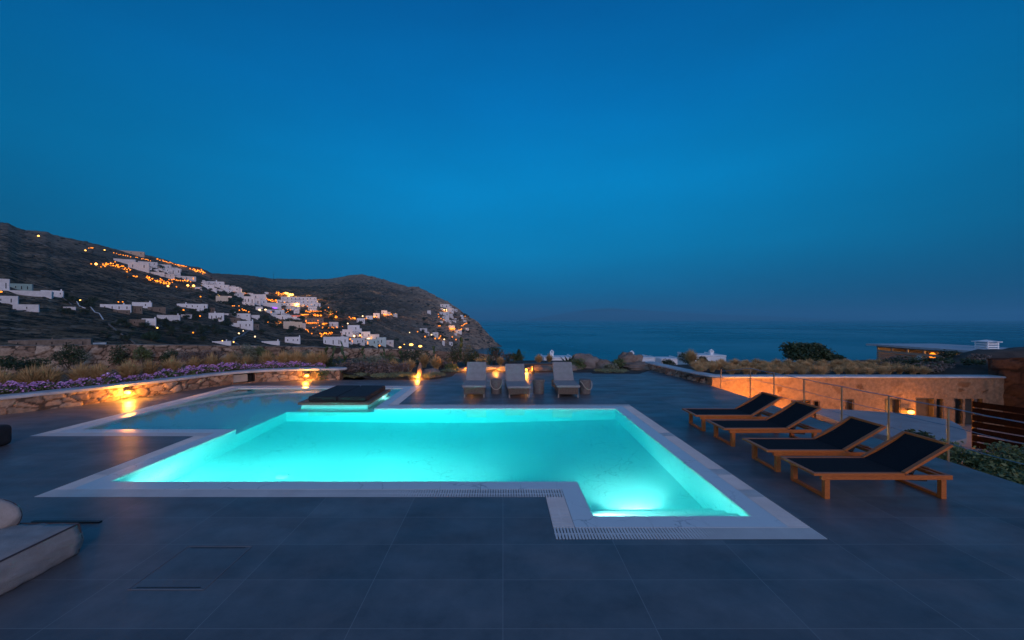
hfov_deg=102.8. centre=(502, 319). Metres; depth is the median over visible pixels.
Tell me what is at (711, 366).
feather grass
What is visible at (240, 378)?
wall box
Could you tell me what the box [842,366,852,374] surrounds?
feather grass
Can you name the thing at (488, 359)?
agave
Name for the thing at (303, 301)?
white house
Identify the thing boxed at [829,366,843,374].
feather grass
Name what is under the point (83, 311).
hill tree
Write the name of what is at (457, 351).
bush
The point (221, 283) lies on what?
white house
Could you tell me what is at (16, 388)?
flower clump
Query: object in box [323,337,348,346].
white house
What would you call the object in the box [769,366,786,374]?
feather grass
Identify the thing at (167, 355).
bush
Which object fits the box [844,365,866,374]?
feather grass
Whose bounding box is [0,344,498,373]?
boundary wall
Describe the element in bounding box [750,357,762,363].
feather grass
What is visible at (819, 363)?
feather grass
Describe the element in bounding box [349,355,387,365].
bush
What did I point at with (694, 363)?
feather grass
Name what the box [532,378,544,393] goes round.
side table
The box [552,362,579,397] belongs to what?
padded lounger
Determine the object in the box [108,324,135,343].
field wall
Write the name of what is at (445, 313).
white house
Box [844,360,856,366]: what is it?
feather grass
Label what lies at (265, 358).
feather grass
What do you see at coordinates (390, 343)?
white house
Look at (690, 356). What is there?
feather grass
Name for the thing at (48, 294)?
white house
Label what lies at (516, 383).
padded lounger
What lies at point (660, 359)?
white house
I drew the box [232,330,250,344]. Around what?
road
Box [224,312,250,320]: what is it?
white house
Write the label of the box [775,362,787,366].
feather grass
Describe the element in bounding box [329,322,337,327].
white house
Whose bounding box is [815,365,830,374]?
feather grass
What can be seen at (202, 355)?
bush
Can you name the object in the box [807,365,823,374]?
feather grass
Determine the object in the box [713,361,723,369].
feather grass
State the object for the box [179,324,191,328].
hill tree
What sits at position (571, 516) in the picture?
swimming pool
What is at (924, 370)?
feather grass
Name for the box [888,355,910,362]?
bush
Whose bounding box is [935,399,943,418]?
door
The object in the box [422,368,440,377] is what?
boulder
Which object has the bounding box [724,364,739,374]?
feather grass
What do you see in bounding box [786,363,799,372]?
feather grass
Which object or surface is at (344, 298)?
track
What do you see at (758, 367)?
feather grass
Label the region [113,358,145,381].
feather grass
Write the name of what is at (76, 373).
feather grass
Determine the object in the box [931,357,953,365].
bush
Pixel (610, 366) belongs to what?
bush
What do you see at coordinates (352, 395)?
daybed
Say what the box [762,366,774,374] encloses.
feather grass
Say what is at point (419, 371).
boulder
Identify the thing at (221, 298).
white house
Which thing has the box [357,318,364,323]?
white house
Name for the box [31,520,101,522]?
floor bar
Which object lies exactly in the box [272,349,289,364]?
feather grass
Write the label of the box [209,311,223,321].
white house
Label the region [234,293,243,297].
white house
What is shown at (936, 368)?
bush
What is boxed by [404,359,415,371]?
feather grass
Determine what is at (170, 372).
flower clump
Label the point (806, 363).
feather grass
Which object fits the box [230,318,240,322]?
stone cottage
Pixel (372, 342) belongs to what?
white house
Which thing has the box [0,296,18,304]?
white house
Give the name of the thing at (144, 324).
hill tree
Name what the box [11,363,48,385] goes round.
feather grass
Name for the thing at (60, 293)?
white house
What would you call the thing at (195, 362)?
feather grass
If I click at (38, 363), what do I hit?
bush
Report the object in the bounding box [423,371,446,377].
mat plant
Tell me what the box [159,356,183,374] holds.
feather grass
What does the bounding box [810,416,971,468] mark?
retaining wall
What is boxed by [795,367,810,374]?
feather grass
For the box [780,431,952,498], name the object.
sun lounger
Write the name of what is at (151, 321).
white house
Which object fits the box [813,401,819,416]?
window
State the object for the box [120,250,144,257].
white house
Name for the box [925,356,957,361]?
bush
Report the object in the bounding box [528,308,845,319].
island
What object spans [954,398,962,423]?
door
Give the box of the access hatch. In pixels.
[127,546,251,589]
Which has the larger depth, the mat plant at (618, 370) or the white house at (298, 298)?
the white house at (298, 298)
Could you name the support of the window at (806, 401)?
in the stone house at (960, 392)
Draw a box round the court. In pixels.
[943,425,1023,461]
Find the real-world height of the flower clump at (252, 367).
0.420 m
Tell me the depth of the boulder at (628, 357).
20.84 m
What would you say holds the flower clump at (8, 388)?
on the garden soil
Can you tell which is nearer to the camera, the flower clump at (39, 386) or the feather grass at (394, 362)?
the flower clump at (39, 386)
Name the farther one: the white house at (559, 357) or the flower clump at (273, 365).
the white house at (559, 357)
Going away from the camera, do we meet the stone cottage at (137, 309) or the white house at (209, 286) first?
the stone cottage at (137, 309)
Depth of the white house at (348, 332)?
666.44 m
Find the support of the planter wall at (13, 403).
on the terrace
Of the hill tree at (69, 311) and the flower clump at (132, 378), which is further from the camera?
the hill tree at (69, 311)
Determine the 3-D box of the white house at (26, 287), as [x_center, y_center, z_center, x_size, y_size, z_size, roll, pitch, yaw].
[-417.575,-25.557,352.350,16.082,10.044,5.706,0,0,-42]
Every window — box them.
[791,400,810,403]
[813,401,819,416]
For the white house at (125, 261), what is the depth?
863.29 m
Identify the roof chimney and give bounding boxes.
[971,340,999,348]
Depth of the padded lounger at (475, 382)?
13.64 m
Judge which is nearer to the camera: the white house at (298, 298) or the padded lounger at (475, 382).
the padded lounger at (475, 382)
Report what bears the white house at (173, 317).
on the hills
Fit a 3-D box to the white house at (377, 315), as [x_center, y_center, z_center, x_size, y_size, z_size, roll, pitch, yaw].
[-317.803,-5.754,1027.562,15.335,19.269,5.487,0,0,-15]
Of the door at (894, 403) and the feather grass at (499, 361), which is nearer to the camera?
the door at (894, 403)
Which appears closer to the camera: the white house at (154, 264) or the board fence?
the board fence
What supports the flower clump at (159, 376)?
on the garden soil
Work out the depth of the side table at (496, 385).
13.25 m
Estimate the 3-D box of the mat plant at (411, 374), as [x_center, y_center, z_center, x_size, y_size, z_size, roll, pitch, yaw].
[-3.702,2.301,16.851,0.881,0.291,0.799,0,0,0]
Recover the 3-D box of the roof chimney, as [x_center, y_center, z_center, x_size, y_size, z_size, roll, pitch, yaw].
[37.298,2.248,31.500,1.471,1.340,1.471,0,0,-23]
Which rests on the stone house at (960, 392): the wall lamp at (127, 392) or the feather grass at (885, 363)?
the feather grass at (885, 363)
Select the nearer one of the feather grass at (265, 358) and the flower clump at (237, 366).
the flower clump at (237, 366)
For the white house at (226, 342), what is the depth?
289.07 m
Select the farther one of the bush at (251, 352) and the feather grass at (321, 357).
the bush at (251, 352)
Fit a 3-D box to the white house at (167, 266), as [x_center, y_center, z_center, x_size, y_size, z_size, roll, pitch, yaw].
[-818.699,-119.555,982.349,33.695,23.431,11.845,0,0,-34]
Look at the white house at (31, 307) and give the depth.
261.87 m
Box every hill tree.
[62,309,73,313]
[68,296,80,300]
[79,309,89,312]
[84,299,95,303]
[85,302,95,306]
[117,317,128,322]
[119,334,131,340]
[122,322,131,326]
[138,322,149,326]
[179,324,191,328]
[197,328,205,333]
[199,335,206,340]
[211,329,220,334]
[221,320,231,324]
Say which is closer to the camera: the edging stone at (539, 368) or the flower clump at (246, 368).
the flower clump at (246, 368)
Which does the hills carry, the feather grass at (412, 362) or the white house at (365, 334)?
the white house at (365, 334)
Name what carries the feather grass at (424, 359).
on the garden soil
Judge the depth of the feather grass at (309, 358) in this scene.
17.46 m
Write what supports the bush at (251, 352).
on the garden soil
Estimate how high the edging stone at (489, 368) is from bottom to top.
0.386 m
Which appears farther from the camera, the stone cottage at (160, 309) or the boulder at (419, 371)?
the stone cottage at (160, 309)
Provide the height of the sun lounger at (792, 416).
0.744 m
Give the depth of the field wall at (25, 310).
255.03 m
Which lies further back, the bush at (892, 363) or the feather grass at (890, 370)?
the bush at (892, 363)
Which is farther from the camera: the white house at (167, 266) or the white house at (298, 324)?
the white house at (167, 266)
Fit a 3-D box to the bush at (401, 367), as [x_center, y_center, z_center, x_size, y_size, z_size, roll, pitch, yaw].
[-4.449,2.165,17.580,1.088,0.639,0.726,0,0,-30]
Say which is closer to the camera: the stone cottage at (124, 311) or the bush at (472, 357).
the bush at (472, 357)
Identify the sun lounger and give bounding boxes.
[682,392,782,430]
[706,401,821,446]
[742,416,885,471]
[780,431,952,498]
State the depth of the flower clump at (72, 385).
11.77 m
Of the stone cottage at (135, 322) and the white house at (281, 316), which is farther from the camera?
the white house at (281, 316)
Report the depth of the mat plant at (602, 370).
18.61 m
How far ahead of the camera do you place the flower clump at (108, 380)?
12.41 m
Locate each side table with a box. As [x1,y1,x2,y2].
[490,378,502,393]
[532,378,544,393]
[579,378,591,393]
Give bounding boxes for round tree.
[778,341,838,360]
[819,354,846,360]
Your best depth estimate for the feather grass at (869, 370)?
15.61 m
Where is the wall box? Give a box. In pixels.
[233,374,250,382]
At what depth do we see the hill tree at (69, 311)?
281.43 m
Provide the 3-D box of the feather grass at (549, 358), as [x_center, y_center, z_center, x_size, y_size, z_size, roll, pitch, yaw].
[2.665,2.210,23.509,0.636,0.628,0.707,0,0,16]
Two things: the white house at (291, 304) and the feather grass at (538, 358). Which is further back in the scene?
the white house at (291, 304)
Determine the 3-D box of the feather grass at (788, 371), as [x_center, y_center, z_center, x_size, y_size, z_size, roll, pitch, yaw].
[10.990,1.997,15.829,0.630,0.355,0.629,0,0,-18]
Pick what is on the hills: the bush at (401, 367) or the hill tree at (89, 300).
the hill tree at (89, 300)
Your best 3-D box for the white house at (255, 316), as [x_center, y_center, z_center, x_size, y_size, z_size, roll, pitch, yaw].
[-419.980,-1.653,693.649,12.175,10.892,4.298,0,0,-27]
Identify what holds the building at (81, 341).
on the hills
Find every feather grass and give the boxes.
[0,366,17,386]
[6,370,32,387]
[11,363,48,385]
[32,363,67,386]
[64,362,95,383]
[85,361,113,381]
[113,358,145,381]
[140,358,165,379]
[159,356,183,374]
[183,355,206,369]
[201,351,222,366]
[219,350,240,366]
[238,354,256,369]
[255,351,275,364]
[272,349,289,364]
[287,350,305,364]
[300,352,316,364]
[312,350,330,365]
[389,358,398,371]
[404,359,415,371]
[416,352,429,367]
[429,354,443,368]
[496,356,504,364]
[534,354,543,362]
[544,353,552,361]
[682,349,699,362]
[689,360,701,367]
[692,363,706,371]
[705,361,718,371]
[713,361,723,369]
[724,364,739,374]
[728,358,741,364]
[734,364,744,372]
[740,366,751,374]
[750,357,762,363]
[754,365,763,371]
[760,362,776,368]
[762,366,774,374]
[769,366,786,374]
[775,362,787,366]
[783,367,793,374]
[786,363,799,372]
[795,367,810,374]
[800,360,811,368]
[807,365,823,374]
[813,360,824,366]
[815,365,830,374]
[823,363,833,368]
[825,359,838,365]
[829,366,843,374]
[836,360,845,365]
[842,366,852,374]
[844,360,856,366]
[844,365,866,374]
[855,365,869,373]
[857,360,869,366]
[860,367,876,374]
[865,363,875,372]
[873,366,889,374]
[877,364,897,374]
[879,362,896,366]
[891,365,905,373]
[905,365,921,374]
[917,365,933,374]
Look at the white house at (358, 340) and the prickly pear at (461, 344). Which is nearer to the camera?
the prickly pear at (461, 344)
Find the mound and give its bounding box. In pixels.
[895,347,1023,374]
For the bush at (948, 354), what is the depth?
18.10 m
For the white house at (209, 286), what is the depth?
955.32 m
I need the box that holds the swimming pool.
[32,386,826,538]
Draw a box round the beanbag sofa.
[0,498,83,595]
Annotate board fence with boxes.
[972,399,1023,451]
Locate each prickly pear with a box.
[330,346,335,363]
[338,340,346,363]
[459,337,462,363]
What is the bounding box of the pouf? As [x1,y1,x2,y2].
[0,424,11,445]
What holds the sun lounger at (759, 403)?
on the terrace
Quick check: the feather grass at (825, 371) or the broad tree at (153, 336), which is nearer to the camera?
the feather grass at (825, 371)
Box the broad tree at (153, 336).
[140,331,161,340]
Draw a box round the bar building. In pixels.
[261,303,280,308]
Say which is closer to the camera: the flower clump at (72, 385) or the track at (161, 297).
the flower clump at (72, 385)
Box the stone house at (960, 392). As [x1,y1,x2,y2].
[645,360,1005,425]
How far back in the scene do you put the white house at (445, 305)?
1517.35 m
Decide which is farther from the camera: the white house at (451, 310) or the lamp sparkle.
the white house at (451, 310)
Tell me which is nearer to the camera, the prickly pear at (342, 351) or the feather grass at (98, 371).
the feather grass at (98, 371)
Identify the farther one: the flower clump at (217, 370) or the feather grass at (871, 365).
the feather grass at (871, 365)
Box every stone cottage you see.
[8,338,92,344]
[113,310,129,314]
[124,319,145,326]
[132,306,142,313]
[148,307,165,313]
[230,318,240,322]
[253,324,258,329]
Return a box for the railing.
[720,368,1023,464]
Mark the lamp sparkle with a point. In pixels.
(234, 305)
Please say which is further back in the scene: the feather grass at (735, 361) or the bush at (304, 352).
the bush at (304, 352)
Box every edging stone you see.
[486,364,496,370]
[497,365,504,370]
[526,365,550,371]
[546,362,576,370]
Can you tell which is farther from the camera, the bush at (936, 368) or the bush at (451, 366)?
the bush at (451, 366)
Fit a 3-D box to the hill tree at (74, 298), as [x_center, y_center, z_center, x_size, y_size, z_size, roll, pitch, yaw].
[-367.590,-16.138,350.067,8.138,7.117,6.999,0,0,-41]
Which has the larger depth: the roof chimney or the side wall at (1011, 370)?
the roof chimney
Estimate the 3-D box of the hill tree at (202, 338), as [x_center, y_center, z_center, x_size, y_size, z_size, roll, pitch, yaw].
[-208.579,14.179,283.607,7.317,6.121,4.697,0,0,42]
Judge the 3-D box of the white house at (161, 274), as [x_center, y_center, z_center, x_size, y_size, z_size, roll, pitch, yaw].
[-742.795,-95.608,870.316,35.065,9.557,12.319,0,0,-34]
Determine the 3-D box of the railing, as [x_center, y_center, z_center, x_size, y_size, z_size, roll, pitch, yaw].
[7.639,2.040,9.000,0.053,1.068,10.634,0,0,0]
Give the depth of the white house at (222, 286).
1060.95 m
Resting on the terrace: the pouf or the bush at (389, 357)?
the pouf
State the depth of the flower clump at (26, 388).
11.04 m
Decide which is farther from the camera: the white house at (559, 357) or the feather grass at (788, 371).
the white house at (559, 357)
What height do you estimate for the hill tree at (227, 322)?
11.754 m
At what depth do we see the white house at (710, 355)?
48.00 m
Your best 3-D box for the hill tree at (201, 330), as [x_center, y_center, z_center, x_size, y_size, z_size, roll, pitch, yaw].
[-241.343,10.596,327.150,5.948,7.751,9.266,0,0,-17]
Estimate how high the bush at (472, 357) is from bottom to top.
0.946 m
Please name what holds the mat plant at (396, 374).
on the garden soil
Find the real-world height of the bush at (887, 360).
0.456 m
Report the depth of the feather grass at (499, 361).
21.94 m
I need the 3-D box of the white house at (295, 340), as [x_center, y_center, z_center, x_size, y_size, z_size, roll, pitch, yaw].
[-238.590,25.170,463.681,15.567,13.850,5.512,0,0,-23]
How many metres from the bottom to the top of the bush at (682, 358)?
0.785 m
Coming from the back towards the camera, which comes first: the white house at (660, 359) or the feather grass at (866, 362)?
the white house at (660, 359)
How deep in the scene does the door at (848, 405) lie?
15.08 m
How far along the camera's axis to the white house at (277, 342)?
400.65 m
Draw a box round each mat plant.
[346,372,370,377]
[370,372,387,377]
[386,371,405,377]
[405,371,422,378]
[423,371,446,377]
[440,368,463,371]
[593,368,610,372]
[609,368,627,372]
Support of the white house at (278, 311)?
on the hills
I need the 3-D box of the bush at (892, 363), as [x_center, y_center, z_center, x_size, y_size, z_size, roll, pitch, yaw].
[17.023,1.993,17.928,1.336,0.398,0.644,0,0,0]
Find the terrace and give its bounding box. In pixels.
[0,370,1023,639]
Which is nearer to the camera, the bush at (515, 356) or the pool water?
the pool water
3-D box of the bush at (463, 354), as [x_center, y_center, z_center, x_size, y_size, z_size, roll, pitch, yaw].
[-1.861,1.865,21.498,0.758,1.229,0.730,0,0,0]
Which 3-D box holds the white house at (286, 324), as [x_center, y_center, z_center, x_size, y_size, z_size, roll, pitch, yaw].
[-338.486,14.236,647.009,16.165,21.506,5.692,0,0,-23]
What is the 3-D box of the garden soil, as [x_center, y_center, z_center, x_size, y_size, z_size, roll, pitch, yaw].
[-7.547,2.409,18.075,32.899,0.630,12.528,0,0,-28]
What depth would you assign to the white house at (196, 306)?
571.63 m
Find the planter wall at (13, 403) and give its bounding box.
[0,367,346,414]
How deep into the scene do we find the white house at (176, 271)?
976.42 m
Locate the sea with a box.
[7,320,1023,376]
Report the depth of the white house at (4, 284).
325.38 m
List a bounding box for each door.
[845,399,853,409]
[885,399,900,412]
[916,398,934,416]
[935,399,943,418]
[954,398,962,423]
[957,399,982,424]
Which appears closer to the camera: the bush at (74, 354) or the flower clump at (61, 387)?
the flower clump at (61, 387)
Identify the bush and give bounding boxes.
[0,354,23,370]
[1,354,50,371]
[47,342,89,367]
[105,342,130,365]
[132,346,153,363]
[158,348,177,364]
[170,349,224,361]
[232,344,262,359]
[251,346,273,359]
[278,350,315,357]
[315,367,328,379]
[324,356,339,366]
[336,360,372,377]
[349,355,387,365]
[359,358,394,374]
[382,352,399,363]
[387,362,412,373]
[398,348,434,364]
[439,361,456,368]
[444,343,460,363]
[444,363,458,368]
[460,343,473,365]
[461,349,480,364]
[473,356,488,364]
[486,346,503,363]
[501,352,525,363]
[572,358,585,368]
[604,363,618,368]
[611,358,625,368]
[661,359,675,364]
[678,352,694,363]
[878,361,905,366]
[880,355,909,363]
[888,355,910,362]
[888,359,909,365]
[901,356,932,363]
[904,429,935,438]
[922,364,944,373]
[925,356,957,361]
[927,361,954,368]
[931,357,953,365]
[937,349,959,357]
[959,358,985,365]
[966,354,991,359]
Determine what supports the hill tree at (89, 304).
on the hills
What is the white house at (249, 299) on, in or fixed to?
on the hills
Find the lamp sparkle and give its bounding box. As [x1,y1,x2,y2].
[111,252,465,333]
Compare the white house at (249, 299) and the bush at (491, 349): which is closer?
the bush at (491, 349)
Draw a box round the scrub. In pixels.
[0,222,492,348]
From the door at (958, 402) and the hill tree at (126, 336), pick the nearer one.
the door at (958, 402)
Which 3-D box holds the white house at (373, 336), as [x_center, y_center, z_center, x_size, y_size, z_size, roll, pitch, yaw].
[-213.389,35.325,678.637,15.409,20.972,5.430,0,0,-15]
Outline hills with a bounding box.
[0,223,501,350]
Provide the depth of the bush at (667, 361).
26.87 m
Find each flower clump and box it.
[0,380,31,393]
[0,384,14,393]
[14,382,34,392]
[24,380,60,390]
[48,381,71,389]
[61,380,83,387]
[70,377,101,386]
[88,377,103,385]
[97,373,121,383]
[122,375,145,381]
[136,373,156,379]
[149,372,166,378]
[154,368,180,377]
[176,365,203,374]
[192,364,215,373]
[200,364,222,372]
[214,362,232,371]
[219,362,244,370]
[237,364,252,369]
[247,364,258,368]
[258,361,272,368]
[267,361,279,367]
[282,361,297,367]
[289,361,304,367]
[311,362,325,366]
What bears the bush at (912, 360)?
on the mound
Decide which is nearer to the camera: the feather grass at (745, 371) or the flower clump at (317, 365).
the feather grass at (745, 371)
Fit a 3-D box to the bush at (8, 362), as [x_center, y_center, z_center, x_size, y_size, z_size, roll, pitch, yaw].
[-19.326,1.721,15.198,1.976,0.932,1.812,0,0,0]
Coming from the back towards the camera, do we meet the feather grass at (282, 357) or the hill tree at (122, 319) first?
the hill tree at (122, 319)
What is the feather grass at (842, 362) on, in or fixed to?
on the stone house at (960, 392)
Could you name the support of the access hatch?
on the terrace
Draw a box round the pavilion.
[866,344,1005,361]
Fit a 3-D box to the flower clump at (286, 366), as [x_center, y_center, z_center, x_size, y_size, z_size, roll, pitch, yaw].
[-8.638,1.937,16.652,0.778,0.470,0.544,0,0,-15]
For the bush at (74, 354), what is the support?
on the garden soil
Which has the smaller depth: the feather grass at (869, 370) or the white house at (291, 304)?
the feather grass at (869, 370)
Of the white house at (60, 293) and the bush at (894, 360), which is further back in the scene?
the white house at (60, 293)
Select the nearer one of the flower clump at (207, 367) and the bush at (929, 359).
the flower clump at (207, 367)
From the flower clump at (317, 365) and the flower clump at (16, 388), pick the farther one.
the flower clump at (317, 365)
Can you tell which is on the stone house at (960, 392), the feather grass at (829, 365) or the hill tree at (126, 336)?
the feather grass at (829, 365)
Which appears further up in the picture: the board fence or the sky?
the sky
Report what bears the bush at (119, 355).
on the garden soil
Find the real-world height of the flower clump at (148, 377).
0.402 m
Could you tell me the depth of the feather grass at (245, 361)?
16.53 m
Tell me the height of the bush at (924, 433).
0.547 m
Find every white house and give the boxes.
[0,279,9,289]
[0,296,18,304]
[1,290,53,298]
[10,283,32,290]
[13,304,39,311]
[41,289,63,297]
[100,303,131,312]
[113,258,135,263]
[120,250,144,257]
[128,262,149,272]
[132,301,151,307]
[138,261,157,268]
[141,317,156,326]
[149,272,164,276]
[157,314,180,320]
[158,264,171,269]
[165,268,180,275]
[165,274,174,278]
[175,276,195,281]
[177,302,207,308]
[200,284,214,287]
[209,280,224,284]
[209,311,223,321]
[212,339,230,345]
[213,284,228,288]
[216,296,227,302]
[217,289,232,293]
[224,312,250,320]
[228,287,238,292]
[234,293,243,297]
[237,319,252,330]
[244,296,254,305]
[250,294,265,299]
[251,315,259,319]
[255,298,260,305]
[262,339,279,344]
[267,310,284,314]
[276,315,290,319]
[277,300,317,302]
[281,297,316,299]
[281,303,299,305]
[283,321,294,328]
[285,335,299,343]
[294,322,301,330]
[300,303,320,306]
[305,318,323,322]
[308,306,316,310]
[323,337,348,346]
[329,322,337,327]
[342,329,352,336]
[348,325,359,330]
[351,338,364,345]
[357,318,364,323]
[361,332,369,337]
[366,339,377,347]
[370,334,378,338]
[373,313,379,317]
[376,337,385,346]
[386,340,393,346]
[440,304,448,307]
[440,312,448,315]
[446,308,453,313]
[540,350,571,359]
[630,350,655,361]
[651,356,677,364]
[677,349,726,364]
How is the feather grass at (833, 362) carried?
on the stone house at (960, 392)
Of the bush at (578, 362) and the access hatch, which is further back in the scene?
the bush at (578, 362)
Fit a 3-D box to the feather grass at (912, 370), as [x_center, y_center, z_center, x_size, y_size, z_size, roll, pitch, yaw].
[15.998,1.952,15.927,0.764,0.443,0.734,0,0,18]
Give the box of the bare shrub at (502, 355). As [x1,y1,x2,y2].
[491,350,514,363]
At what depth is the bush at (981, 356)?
17.00 m
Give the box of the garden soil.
[11,357,648,387]
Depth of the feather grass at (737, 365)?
16.72 m
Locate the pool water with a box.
[84,389,748,515]
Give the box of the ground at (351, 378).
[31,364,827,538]
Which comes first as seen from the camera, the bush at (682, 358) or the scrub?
the bush at (682, 358)
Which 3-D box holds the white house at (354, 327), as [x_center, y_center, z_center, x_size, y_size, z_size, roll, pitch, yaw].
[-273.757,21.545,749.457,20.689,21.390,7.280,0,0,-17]
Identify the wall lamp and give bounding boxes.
[123,389,133,393]
[906,409,914,413]
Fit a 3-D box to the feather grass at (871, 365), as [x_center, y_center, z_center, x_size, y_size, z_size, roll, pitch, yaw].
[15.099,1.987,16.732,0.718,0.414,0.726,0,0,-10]
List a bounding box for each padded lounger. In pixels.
[462,362,486,397]
[505,364,530,397]
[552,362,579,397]
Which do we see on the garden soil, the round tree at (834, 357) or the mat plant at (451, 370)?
the mat plant at (451, 370)
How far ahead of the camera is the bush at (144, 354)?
19.34 m
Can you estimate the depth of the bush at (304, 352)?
21.05 m
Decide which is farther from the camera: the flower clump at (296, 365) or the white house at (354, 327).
the white house at (354, 327)
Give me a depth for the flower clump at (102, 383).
12.18 m
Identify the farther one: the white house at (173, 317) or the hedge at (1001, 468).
the white house at (173, 317)
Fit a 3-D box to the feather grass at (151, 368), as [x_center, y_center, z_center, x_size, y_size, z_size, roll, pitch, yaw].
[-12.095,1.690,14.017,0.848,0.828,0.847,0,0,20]
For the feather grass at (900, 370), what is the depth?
16.09 m
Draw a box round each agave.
[485,354,495,364]
[562,354,574,361]
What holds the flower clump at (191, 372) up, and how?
on the garden soil
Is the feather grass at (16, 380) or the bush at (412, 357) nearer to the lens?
the feather grass at (16, 380)
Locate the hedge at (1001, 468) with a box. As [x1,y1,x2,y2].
[937,437,1023,484]
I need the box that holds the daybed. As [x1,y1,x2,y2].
[298,385,389,405]
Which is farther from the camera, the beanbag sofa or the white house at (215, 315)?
the white house at (215, 315)
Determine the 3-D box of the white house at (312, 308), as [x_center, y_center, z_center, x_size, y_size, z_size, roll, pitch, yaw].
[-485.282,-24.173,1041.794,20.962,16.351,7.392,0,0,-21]
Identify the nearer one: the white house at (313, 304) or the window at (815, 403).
the window at (815, 403)
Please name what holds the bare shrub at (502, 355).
on the garden soil
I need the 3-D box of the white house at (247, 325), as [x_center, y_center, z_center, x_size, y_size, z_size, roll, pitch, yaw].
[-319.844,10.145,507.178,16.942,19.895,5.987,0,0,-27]
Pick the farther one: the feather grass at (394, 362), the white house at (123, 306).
the white house at (123, 306)
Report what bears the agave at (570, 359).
on the garden soil
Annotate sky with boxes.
[0,0,1023,319]
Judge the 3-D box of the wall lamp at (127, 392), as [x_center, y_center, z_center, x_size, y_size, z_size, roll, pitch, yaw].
[-11.294,2.185,12.321,0.220,0.158,0.155,0,0,0]
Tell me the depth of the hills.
701.66 m
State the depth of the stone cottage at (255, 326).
537.77 m
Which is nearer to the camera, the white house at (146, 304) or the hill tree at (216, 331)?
the hill tree at (216, 331)
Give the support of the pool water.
in the swimming pool
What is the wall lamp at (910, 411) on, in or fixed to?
attached to the stone house at (960, 392)
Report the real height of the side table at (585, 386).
0.464 m
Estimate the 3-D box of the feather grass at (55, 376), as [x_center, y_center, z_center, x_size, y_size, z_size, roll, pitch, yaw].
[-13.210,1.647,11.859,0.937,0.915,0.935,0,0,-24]
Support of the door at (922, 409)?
in the stone house at (960, 392)
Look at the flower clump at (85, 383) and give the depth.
12.05 m
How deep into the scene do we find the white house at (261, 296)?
1107.89 m
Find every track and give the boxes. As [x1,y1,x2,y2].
[111,294,212,304]
[296,279,379,301]
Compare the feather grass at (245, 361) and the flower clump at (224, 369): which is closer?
the flower clump at (224, 369)
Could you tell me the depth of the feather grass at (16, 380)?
11.39 m
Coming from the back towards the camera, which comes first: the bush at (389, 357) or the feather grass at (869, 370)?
the bush at (389, 357)
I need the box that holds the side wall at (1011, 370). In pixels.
[988,358,1023,429]
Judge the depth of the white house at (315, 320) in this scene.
792.47 m
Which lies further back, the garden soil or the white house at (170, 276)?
the white house at (170, 276)
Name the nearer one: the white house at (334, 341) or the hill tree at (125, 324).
the hill tree at (125, 324)
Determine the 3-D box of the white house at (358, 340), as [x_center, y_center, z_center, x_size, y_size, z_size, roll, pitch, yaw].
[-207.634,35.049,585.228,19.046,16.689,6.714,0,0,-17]
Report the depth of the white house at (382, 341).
669.58 m
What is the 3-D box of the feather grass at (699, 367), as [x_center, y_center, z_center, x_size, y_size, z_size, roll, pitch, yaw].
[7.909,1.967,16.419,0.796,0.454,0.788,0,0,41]
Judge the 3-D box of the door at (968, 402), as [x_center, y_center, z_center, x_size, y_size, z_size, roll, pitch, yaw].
[17.281,3.401,15.120,0.706,1.046,0.240,0,0,0]
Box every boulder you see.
[417,362,422,378]
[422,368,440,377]
[572,353,598,368]
[595,359,614,368]
[618,352,642,362]
[621,361,662,370]
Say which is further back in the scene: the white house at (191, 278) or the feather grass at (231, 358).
the white house at (191, 278)
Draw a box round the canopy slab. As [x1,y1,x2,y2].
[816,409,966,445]
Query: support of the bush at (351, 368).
on the garden soil
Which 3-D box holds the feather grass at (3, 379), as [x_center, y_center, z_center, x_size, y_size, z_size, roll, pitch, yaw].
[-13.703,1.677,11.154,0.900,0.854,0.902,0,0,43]
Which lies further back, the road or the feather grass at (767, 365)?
the road
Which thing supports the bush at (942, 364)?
on the mound
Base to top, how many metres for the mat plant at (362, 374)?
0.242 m
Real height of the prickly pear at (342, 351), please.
1.146 m
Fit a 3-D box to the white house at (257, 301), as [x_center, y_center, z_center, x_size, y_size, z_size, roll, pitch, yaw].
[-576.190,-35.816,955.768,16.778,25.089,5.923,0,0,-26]
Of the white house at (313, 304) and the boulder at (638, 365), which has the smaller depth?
the boulder at (638, 365)
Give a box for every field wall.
[0,309,78,311]
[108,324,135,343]
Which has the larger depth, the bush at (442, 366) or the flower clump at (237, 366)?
the bush at (442, 366)
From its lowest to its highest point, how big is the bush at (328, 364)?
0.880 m
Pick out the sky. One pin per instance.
(493, 159)

